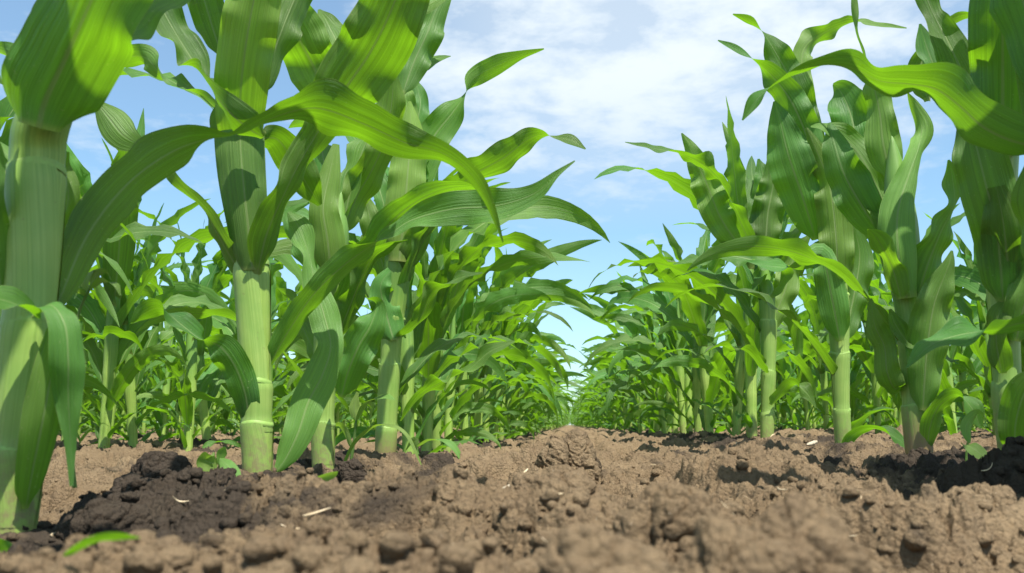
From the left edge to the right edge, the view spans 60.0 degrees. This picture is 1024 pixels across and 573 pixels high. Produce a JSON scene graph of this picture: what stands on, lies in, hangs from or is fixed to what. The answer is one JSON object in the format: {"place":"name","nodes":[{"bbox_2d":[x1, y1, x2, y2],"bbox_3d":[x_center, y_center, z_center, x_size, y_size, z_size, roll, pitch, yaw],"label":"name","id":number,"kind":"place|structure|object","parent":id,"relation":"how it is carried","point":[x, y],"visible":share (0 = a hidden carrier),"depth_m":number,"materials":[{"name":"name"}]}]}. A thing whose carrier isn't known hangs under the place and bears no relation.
{"place":"outdoors","nodes":[
{"label":"outdoors","id":0,"kind":"place"},
{"bbox_2d":[0,425,1023,572],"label":"ground","id":1,"kind":"structure","parent":0,"point":[1002,523],"depth_m":0.53,"materials":[{"name":"soil"}]},
{"bbox_2d":[0,142,132,294],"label":"corn plant","id":2,"kind":"object","parent":1,"relation":"on","point":[116,267],"visible":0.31,"depth_m":1.45,"materials":[{"name":"green plant"}]},
{"bbox_2d":[72,268,120,487],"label":"plant","id":3,"kind":"object","parent":1,"relation":"on","point":[94,278],"visible":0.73,"depth_m":0.58,"materials":[{"name":"green plant"}]},
{"bbox_2d":[59,281,138,440],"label":"corn plant","id":4,"kind":"object","parent":1,"relation":"on","point":[88,390],"visible":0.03,"depth_m":3.05,"materials":[{"name":"green plant"}]},
{"bbox_2d":[62,532,139,556],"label":"fallen leaf","id":5,"kind":"object","parent":1,"relation":"on","point":[95,538],"visible":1,"depth_m":0.23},
{"bbox_2d":[53,498,156,543],"bbox_3d":[-0.231,0.146,0.500,0.061,0.054,0.062,-1,-9,4],"label":"soil clod","id":6,"kind":"object","parent":1,"relation":"on","point":[97,516],"visible":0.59,"depth_m":0.48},
{"bbox_2d":[0,68,212,406],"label":"corn plant","id":7,"kind":"object","parent":1,"relation":"on","point":[7,112],"visible":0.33,"depth_m":1.50,"materials":[{"name":"green plant"}]},
{"bbox_2d":[81,281,157,413],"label":"corn plant","id":8,"kind":"object","parent":1,"relation":"on","point":[147,292],"visible":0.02,"depth_m":3.03,"materials":[{"name":"green plant"}]},
{"bbox_2d":[106,472,156,493],"bbox_3d":[-0.265,0.163,0.619,0.059,0.064,0.058,-1,-9,4],"label":"soil clod","id":9,"kind":"object","parent":1,"relation":"on","point":[121,483],"visible":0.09,"depth_m":0.63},
{"bbox_2d":[59,184,209,442],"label":"corn plant","id":10,"kind":"object","parent":1,"relation":"on","point":[137,230],"visible":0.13,"depth_m":1.71,"materials":[{"name":"green plant"}]},
{"bbox_2d":[120,326,177,432],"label":"corn plant","id":11,"kind":"object","parent":1,"relation":"on","point":[147,385],"visible":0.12,"depth_m":5.08,"materials":[{"name":"green plant"}]},
{"bbox_2d":[65,198,235,447],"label":"corn plant","id":12,"kind":"object","parent":1,"relation":"on","point":[150,248],"visible":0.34,"depth_m":2.11,"materials":[{"name":"green plant"}]},
{"bbox_2d":[93,262,208,433],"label":"corn plant","id":13,"kind":"object","parent":1,"relation":"on","point":[168,333],"visible":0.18,"depth_m":3.58,"materials":[{"name":"green plant"}]},
{"bbox_2d":[93,297,216,439],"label":"corn plant","id":14,"kind":"object","parent":1,"relation":"on","point":[159,376],"visible":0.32,"depth_m":3.73,"materials":[{"name":"green plant"}]},
{"bbox_2d":[79,242,232,439],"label":"corn plant","id":15,"kind":"object","parent":1,"relation":"on","point":[136,304],"visible":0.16,"depth_m":3.30,"materials":[{"name":"green plant"}]},
{"bbox_2d":[130,451,191,478],"bbox_3d":[-0.289,0.169,0.727,0.055,0.068,0.046,-7,-11,38],"label":"soil clod","id":16,"kind":"object","parent":1,"relation":"on","point":[151,464],"visible":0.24,"depth_m":0.72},
{"bbox_2d":[66,108,302,448],"bbox_3d":[-0.854,-0.017,1.936,0.697,0.818,0.467,-3,-9,19],"label":"corn plant","id":17,"kind":"object","parent":1,"relation":"on","point":[108,361],"visible":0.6,"depth_m":1.91,"materials":[{"name":"green plant"}]},
{"bbox_2d":[147,298,234,437],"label":"corn plant","id":18,"kind":"object","parent":1,"relation":"on","point":[176,408],"visible":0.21,"depth_m":3.88,"materials":[{"name":"green plant"}]},
{"bbox_2d":[158,336,225,436],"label":"corn plant","id":19,"kind":"object","parent":1,"relation":"on","point":[197,410],"visible":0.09,"depth_m":4.04,"materials":[{"name":"green plant"}]},
{"bbox_2d":[84,210,301,440],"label":"corn plant","id":20,"kind":"object","parent":1,"relation":"on","point":[204,406],"visible":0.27,"depth_m":2.53,"materials":[{"name":"green plant"}]},
{"bbox_2d":[82,209,309,450],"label":"corn plant","id":21,"kind":"object","parent":1,"relation":"on","point":[190,379],"visible":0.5,"depth_m":2.34,"materials":[{"name":"green plant"}]},
{"bbox_2d":[196,447,240,476],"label":"weed seedling","id":22,"kind":"object","parent":1,"relation":"on","point":[205,461],"visible":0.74,"depth_m":0.79,"materials":[{"name":"green plant"}]},
{"bbox_2d":[194,319,285,435],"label":"corn plant","id":23,"kind":"object","parent":1,"relation":"on","point":[224,429],"visible":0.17,"depth_m":4.45,"materials":[{"name":"green plant"}]},
{"bbox_2d":[210,286,277,434],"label":"corn plant","id":24,"kind":"object","parent":1,"relation":"on","point":[232,308],"visible":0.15,"depth_m":4.24,"materials":[{"name":"green plant"}]},
{"bbox_2d":[0,0,502,533],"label":"corn plant","id":25,"kind":"object","parent":1,"relation":"on","point":[64,64],"visible":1,"depth_m":0.49,"materials":[{"name":"green plant"}]},
{"bbox_2d":[144,259,360,438],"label":"corn plant","id":26,"kind":"object","parent":1,"relation":"on","point":[222,323],"visible":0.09,"depth_m":2.76,"materials":[{"name":"green plant"}]},
{"bbox_2d":[156,257,351,448],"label":"corn plant","id":27,"kind":"object","parent":1,"relation":"on","point":[284,399],"visible":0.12,"depth_m":2.98,"materials":[{"name":"green plant"}]},
{"bbox_2d":[202,259,373,423],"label":"corn plant","id":28,"kind":"object","parent":1,"relation":"on","point":[280,296],"visible":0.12,"depth_m":3.15,"materials":[{"name":"green plant"}]},
{"bbox_2d":[136,0,475,469],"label":"corn plant","id":29,"kind":"object","parent":1,"relation":"on","point":[351,190],"visible":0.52,"depth_m":1.10,"materials":[{"name":"green plant"}]},
{"bbox_2d":[273,271,371,425],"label":"corn plant","id":30,"kind":"object","parent":1,"relation":"on","point":[284,359],"visible":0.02,"depth_m":3.36,"materials":[{"name":"green plant"}]},
{"bbox_2d":[279,403,369,436],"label":"corn plant","id":31,"kind":"object","parent":1,"relation":"on","point":[339,430],"visible":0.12,"depth_m":3.95,"materials":[{"name":"green plant"}]},
{"bbox_2d":[273,381,377,438],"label":"corn plant","id":32,"kind":"object","parent":1,"relation":"on","point":[361,386],"visible":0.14,"depth_m":3.75,"materials":[{"name":"green plant"}]},
{"bbox_2d":[95,0,574,472],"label":"corn plant","id":33,"kind":"object","parent":1,"relation":"on","point":[251,44],"visible":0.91,"depth_m":0.86,"materials":[{"name":"green plant"}]},
{"bbox_2d":[333,458,367,483],"bbox_3d":[-0.188,0.224,1.037,0.041,0.048,0.047,5,-10,-31],"label":"soil clod","id":34,"kind":"object","parent":1,"relation":"on","point":[354,470],"visible":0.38,"depth_m":1.03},
{"bbox_2d":[282,311,421,437],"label":"corn plant","id":35,"kind":"object","parent":1,"relation":"on","point":[418,379],"visible":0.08,"depth_m":4.22,"materials":[{"name":"green plant"}]},
{"bbox_2d":[336,392,394,458],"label":"weed seedling","id":36,"kind":"object","parent":1,"relation":"on","point":[356,409],"visible":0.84,"depth_m":1.20,"materials":[{"name":"green plant"}]},
{"bbox_2d":[339,372,421,436],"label":"corn plant","id":37,"kind":"object","parent":1,"relation":"on","point":[370,377],"visible":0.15,"depth_m":4.43,"materials":[{"name":"green plant"}]},
{"bbox_2d":[344,424,421,464],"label":"weed seedling","id":38,"kind":"object","parent":1,"relation":"on","point":[364,432],"visible":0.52,"depth_m":1.14,"materials":[{"name":"green plant"}]},
{"bbox_2d":[224,167,609,454],"bbox_3d":[-0.198,0.051,1.759,0.684,0.709,0.399,5,-10,-28],"label":"corn plant","id":39,"kind":"object","parent":1,"relation":"on","point":[547,207],"visible":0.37,"depth_m":1.71,"materials":[{"name":"green plant"}]},
{"bbox_2d":[270,226,588,451],"bbox_3d":[-0.173,0.088,1.809,0.650,0.626,0.385,7,-11,-39],"label":"corn plant","id":40,"kind":"object","parent":1,"relation":"on","point":[535,252],"visible":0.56,"depth_m":1.86,"materials":[{"name":"green plant"}]},
{"bbox_2d":[278,48,585,452],"bbox_3d":[-0.154,-0.043,1.483,0.600,0.732,0.200,-3,-9,17],"label":"corn plant","id":41,"kind":"object","parent":1,"relation":"on","point":[392,279],"visible":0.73,"depth_m":1.41,"materials":[{"name":"green plant"}]},
{"bbox_2d":[405,437,460,458],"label":"weed seedling","id":42,"kind":"object","parent":1,"relation":"on","point":[452,445],"visible":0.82,"depth_m":1.28,"materials":[{"name":"green plant"}]},
{"bbox_2d":[356,170,554,451],"bbox_3d":[-0.207,0.073,2.171,0.625,0.725,0.437,-1,-3,9],"label":"corn plant","id":43,"kind":"object","parent":1,"relation":"on","point":[495,301],"visible":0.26,"depth_m":2.08,"materials":[{"name":"green plant"}]},
{"bbox_2d":[355,260,592,452],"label":"corn plant","id":44,"kind":"object","parent":1,"relation":"on","point":[548,287],"visible":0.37,"depth_m":2.32,"materials":[{"name":"green plant"}]},
{"bbox_2d":[399,285,561,442],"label":"corn plant","id":45,"kind":"object","parent":1,"relation":"on","point":[529,327],"visible":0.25,"depth_m":2.85,"materials":[{"name":"green plant"}]},
{"bbox_2d":[365,223,600,439],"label":"corn plant","id":46,"kind":"object","parent":1,"relation":"on","point":[519,273],"visible":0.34,"depth_m":2.54,"materials":[{"name":"green plant"}]},
{"bbox_2d":[455,277,510,442],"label":"corn plant","id":47,"kind":"object","parent":1,"relation":"on","point":[484,416],"visible":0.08,"depth_m":3.13,"materials":[{"name":"green plant"}]},
{"bbox_2d":[417,247,571,442],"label":"corn plant","id":48,"kind":"object","parent":1,"relation":"on","point":[524,308],"visible":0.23,"depth_m":3.35,"materials":[{"name":"green plant"}]},
{"bbox_2d":[414,239,593,440],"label":"corn plant","id":49,"kind":"object","parent":1,"relation":"on","point":[478,394],"visible":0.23,"depth_m":2.94,"materials":[{"name":"green plant"}]},
{"bbox_2d":[456,302,557,438],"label":"corn plant","id":50,"kind":"object","parent":1,"relation":"on","point":[527,335],"visible":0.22,"depth_m":3.77,"materials":[{"name":"green plant"}]},
{"bbox_2d":[482,304,535,438],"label":"corn plant","id":51,"kind":"object","parent":1,"relation":"on","point":[520,368],"visible":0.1,"depth_m":3.62,"materials":[{"name":"green plant"}]},
{"bbox_2d":[0,432,1023,572],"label":"soil crumbs","id":52,"kind":"object","parent":1,"relation":"on","point":[309,554],"visible":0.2,"depth_m":0.28,"materials":[{"name":"soil"}]},
{"bbox_2d":[454,334,570,433],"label":"corn plant","id":53,"kind":"object","parent":1,"relation":"on","point":[553,345],"visible":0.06,"depth_m":3.83,"materials":[{"name":"green plant"}]},
{"bbox_2d":[50,434,992,540],"bbox_3d":[0.188,0.355,1.950,2.398,0.085,2.827,5,-10,-31],"label":"straw debris","id":54,"kind":"object","parent":1,"relation":"on","point":[305,515],"visible":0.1,"depth_m":0.42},
{"bbox_2d":[509,318,540,438],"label":"corn plant","id":55,"kind":"object","parent":1,"relation":"on","point":[516,394],"visible":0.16,"depth_m":4.71,"materials":[{"name":"green plant"}]},
{"bbox_2d":[474,250,588,439],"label":"corn plant","id":56,"kind":"object","parent":1,"relation":"on","point":[509,394],"visible":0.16,"depth_m":4.18,"materials":[{"name":"green plant"}]},
{"bbox_2d":[498,301,590,438],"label":"corn plant","id":57,"kind":"object","parent":1,"relation":"on","point":[535,316],"visible":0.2,"depth_m":4.41,"materials":[{"name":"green plant"}]},
{"bbox_2d":[525,335,566,417],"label":"corn plant","id":58,"kind":"object","parent":1,"relation":"on","point":[555,338],"visible":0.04,"depth_m":5.45,"materials":[{"name":"green plant"}]},
{"bbox_2d":[519,348,585,434],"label":"corn plant","id":59,"kind":"object","parent":1,"relation":"on","point":[556,378],"visible":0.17,"depth_m":5.72,"materials":[{"name":"green plant"}]},
{"bbox_2d":[509,465,609,497],"bbox_3d":[0.022,0.123,0.469,0.077,0.057,0.056,-1,-9,4],"label":"soil clod","id":60,"kind":"object","parent":1,"relation":"on","point":[560,478],"visible":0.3,"depth_m":0.46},
{"bbox_2d":[534,429,603,483],"bbox_3d":[0.058,0.184,0.901,0.071,0.078,0.072,-1,-9,4],"label":"soil clod","id":61,"kind":"object","parent":1,"relation":"on","point":[574,448],"visible":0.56,"depth_m":0.88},
{"bbox_2d":[574,370,616,428],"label":"corn plant","id":62,"kind":"object","parent":1,"relation":"on","point":[598,403],"visible":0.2,"depth_m":7.20,"materials":[{"name":"green plant"}]},
{"bbox_2d":[579,345,621,428],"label":"corn plant","id":63,"kind":"object","parent":1,"relation":"on","point":[606,384],"visible":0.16,"depth_m":6.91,"materials":[{"name":"green plant"}]},
{"bbox_2d":[580,349,623,429],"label":"corn plant","id":64,"kind":"object","parent":1,"relation":"on","point":[602,366],"visible":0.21,"depth_m":6.24,"materials":[{"name":"green plant"}]},
{"bbox_2d":[537,524,679,572],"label":"soil clod","id":65,"kind":"object","parent":1,"relation":"on","point":[585,548],"visible":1,"depth_m":0.19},
{"bbox_2d":[569,306,648,425],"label":"corn plant","id":66,"kind":"object","parent":1,"relation":"on","point":[607,357],"visible":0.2,"depth_m":4.62,"materials":[{"name":"green plant"}]},
{"bbox_2d":[595,342,647,432],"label":"corn plant","id":67,"kind":"object","parent":1,"relation":"on","point":[635,401],"visible":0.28,"depth_m":4.87,"materials":[{"name":"green plant"}]},
{"bbox_2d":[582,325,660,425],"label":"corn plant","id":68,"kind":"object","parent":1,"relation":"on","point":[608,337],"visible":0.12,"depth_m":5.50,"materials":[{"name":"green plant"}]},
{"bbox_2d":[609,360,633,429],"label":"corn plant","id":69,"kind":"object","parent":1,"relation":"on","point":[626,409],"visible":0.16,"depth_m":5.76,"materials":[{"name":"green plant"}]},
{"bbox_2d":[581,316,665,432],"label":"corn plant","id":70,"kind":"object","parent":1,"relation":"on","point":[604,374],"visible":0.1,"depth_m":4.22,"materials":[{"name":"green plant"}]},
{"bbox_2d":[565,303,728,432],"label":"corn plant","id":71,"kind":"object","parent":1,"relation":"on","point":[597,310],"visible":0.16,"depth_m":4.01,"materials":[{"name":"green plant"}]},
{"bbox_2d":[613,320,687,432],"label":"corn plant","id":72,"kind":"object","parent":1,"relation":"on","point":[619,334],"visible":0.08,"depth_m":4.30,"materials":[{"name":"green plant"}]},
{"bbox_2d":[583,266,734,433],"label":"corn plant","id":73,"kind":"object","parent":1,"relation":"on","point":[631,329],"visible":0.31,"depth_m":3.56,"materials":[{"name":"green plant"}]},
{"bbox_2d":[593,291,733,432],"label":"corn plant","id":74,"kind":"object","parent":1,"relation":"on","point":[624,316],"visible":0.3,"depth_m":3.34,"materials":[{"name":"green plant"}]},
{"bbox_2d":[604,319,726,432],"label":"corn plant","id":75,"kind":"object","parent":1,"relation":"on","point":[642,330],"visible":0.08,"depth_m":3.83,"materials":[{"name":"green plant"}]},
{"bbox_2d":[612,481,719,546],"bbox_3d":[0.057,0.096,0.327,0.039,0.046,0.039,-1,-9,4],"label":"soil clod","id":76,"kind":"object","parent":1,"relation":"on","point":[671,511],"visible":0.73,"depth_m":0.32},
{"bbox_2d":[588,241,784,432],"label":"corn plant","id":77,"kind":"object","parent":1,"relation":"on","point":[720,325],"visible":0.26,"depth_m":3.08,"materials":[{"name":"green plant"}]},
{"bbox_2d":[579,250,800,433],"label":"corn plant","id":78,"kind":"object","parent":1,"relation":"on","point":[677,340],"visible":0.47,"depth_m":2.94,"materials":[{"name":"green plant"}]},
{"bbox_2d":[584,224,807,431],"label":"corn plant","id":79,"kind":"object","parent":1,"relation":"on","point":[654,303],"visible":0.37,"depth_m":2.72,"materials":[{"name":"green plant"}]},
{"bbox_2d":[587,98,816,437],"bbox_3d":[0.548,-0.027,2.046,0.696,0.785,0.429,7,-11,-37],"label":"corn plant","id":80,"kind":"object","parent":1,"relation":"on","point":[735,173],"visible":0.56,"depth_m":2.02,"materials":[{"name":"green plant"}]},
{"bbox_2d":[625,133,815,437],"bbox_3d":[0.466,0.014,1.815,0.473,0.664,0.266,-1,-9,4],"label":"corn plant","id":81,"kind":"object","parent":1,"relation":"on","point":[724,217],"visible":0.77,"depth_m":1.78,"materials":[{"name":"green plant"}]},
{"bbox_2d":[633,230,816,433],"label":"corn plant","id":82,"kind":"object","parent":1,"relation":"on","point":[702,315],"visible":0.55,"depth_m":2.46,"materials":[{"name":"green plant"}]},
{"bbox_2d":[678,513,798,572],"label":"soil clod","id":83,"kind":"object","parent":1,"relation":"on","point":[721,545],"visible":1,"depth_m":0.21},
{"bbox_2d":[628,234,867,435],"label":"corn plant","id":84,"kind":"object","parent":1,"relation":"on","point":[737,371],"visible":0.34,"depth_m":2.22,"materials":[{"name":"green plant"}]},
{"bbox_2d":[714,309,813,429],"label":"corn plant","id":85,"kind":"object","parent":1,"relation":"on","point":[783,412],"visible":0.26,"depth_m":4.48,"materials":[{"name":"green plant"}]},
{"bbox_2d":[665,14,906,448],"bbox_3d":[0.442,-0.093,1.291,0.416,0.720,0.164,3,-10,-21],"label":"corn plant","id":86,"kind":"object","parent":1,"relation":"on","point":[795,139],"visible":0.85,"depth_m":1.27,"materials":[{"name":"green plant"}]},
{"bbox_2d":[774,322,811,429],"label":"corn plant","id":87,"kind":"object","parent":1,"relation":"on","point":[787,370],"visible":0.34,"depth_m":4.35,"materials":[{"name":"green plant"}]},
{"bbox_2d":[731,310,862,429],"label":"corn plant","id":88,"kind":"object","parent":1,"relation":"on","point":[801,377],"visible":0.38,"depth_m":4.09,"materials":[{"name":"green plant"}]},
{"bbox_2d":[777,268,832,429],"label":"corn plant","id":89,"kind":"object","parent":1,"relation":"on","point":[812,309],"visible":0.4,"depth_m":3.85,"materials":[{"name":"green plant"}]},
{"bbox_2d":[751,492,871,572],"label":"soil clod","id":90,"kind":"object","parent":1,"relation":"on","point":[813,536],"visible":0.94,"depth_m":0.22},
{"bbox_2d":[786,319,881,421],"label":"corn plant","id":91,"kind":"object","parent":1,"relation":"on","point":[854,401],"visible":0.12,"depth_m":3.37,"materials":[{"name":"green plant"}]},
{"bbox_2d":[687,0,984,453],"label":"corn plant","id":92,"kind":"object","parent":1,"relation":"on","point":[871,174],"visible":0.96,"depth_m":0.99,"materials":[{"name":"green plant"}]},
{"bbox_2d":[814,251,896,433],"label":"corn plant","id":93,"kind":"object","parent":1,"relation":"on","point":[864,357],"visible":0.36,"depth_m":3.12,"materials":[{"name":"green plant"}]},
{"bbox_2d":[774,239,951,418],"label":"corn plant","id":94,"kind":"object","parent":1,"relation":"on","point":[829,399],"visible":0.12,"depth_m":3.65,"materials":[{"name":"green plant"}]},
{"bbox_2d":[857,327,884,424],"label":"corn plant","id":95,"kind":"object","parent":1,"relation":"on","point":[870,421],"visible":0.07,"depth_m":5.27,"materials":[{"name":"green plant"}]},
{"bbox_2d":[858,331,892,426],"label":"corn plant","id":96,"kind":"object","parent":1,"relation":"on","point":[886,396],"visible":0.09,"depth_m":5.06,"materials":[{"name":"green plant"}]},
{"bbox_2d":[742,0,1023,367],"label":"corn plant","id":97,"kind":"object","parent":1,"relation":"on","point":[970,110],"visible":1,"depth_m":0.68,"materials":[{"name":"green plant"}]},
{"bbox_2d":[788,203,985,432],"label":"corn plant","id":98,"kind":"object","parent":1,"relation":"on","point":[961,386],"visible":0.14,"depth_m":2.79,"materials":[{"name":"green plant"}]},
{"bbox_2d":[855,253,973,425],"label":"corn plant","id":99,"kind":"object","parent":1,"relation":"on","point":[877,288],"visible":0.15,"depth_m":2.94,"materials":[{"name":"green plant"}]},
{"bbox_2d":[874,270,978,434],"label":"corn plant","id":100,"kind":"object","parent":1,"relation":"on","point":[948,414],"visible":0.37,"depth_m":2.51,"materials":[{"name":"green plant"}]},
{"bbox_2d":[895,211,995,435],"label":"corn plant","id":101,"kind":"object","parent":1,"relation":"on","point":[978,347],"visible":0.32,"depth_m":2.31,"materials":[{"name":"green plant"}]},
{"bbox_2d":[908,0,1023,449],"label":"corn plant","id":102,"kind":"object","parent":1,"relation":"on","point":[986,179],"visible":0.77,"depth_m":0.77,"materials":[{"name":"green plant"}]},
{"bbox_2d":[950,300,991,427],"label":"corn plant","id":103,"kind":"object","parent":1,"relation":"on","point":[968,352],"visible":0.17,"depth_m":3.98,"materials":[{"name":"green plant"}]},
{"bbox_2d":[960,409,986,460],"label":"weed seedling","id":104,"kind":"object","parent":1,"relation":"on","point":[977,450],"visible":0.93,"depth_m":0.89,"materials":[{"name":"green plant"}]},
{"bbox_2d":[942,482,1016,507],"bbox_3d":[0.249,0.129,0.472,0.051,0.049,0.049,6,-11,-32],"label":"soil clod","id":105,"kind":"object","parent":1,"relation":"on","point":[996,495],"visible":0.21,"depth_m":0.47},
{"bbox_2d":[954,264,1023,416],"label":"corn plant","id":106,"kind":"object","parent":1,"relation":"on","point":[968,279],"visible":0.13,"depth_m":2.26,"materials":[{"name":"green plant"}]},
{"bbox_2d":[0,0,1023,424],"label":"sky","id":107,"kind":"structure","parent":0,"point":[608,74],"materials":[{"name":"blue"}]},
{"bbox_2d":[81,346,988,431],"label":"corn field","id":108,"kind":"structure","parent":0,"point":[579,417],"depth_m":10.02,"materials":[{"name":"green plant"}]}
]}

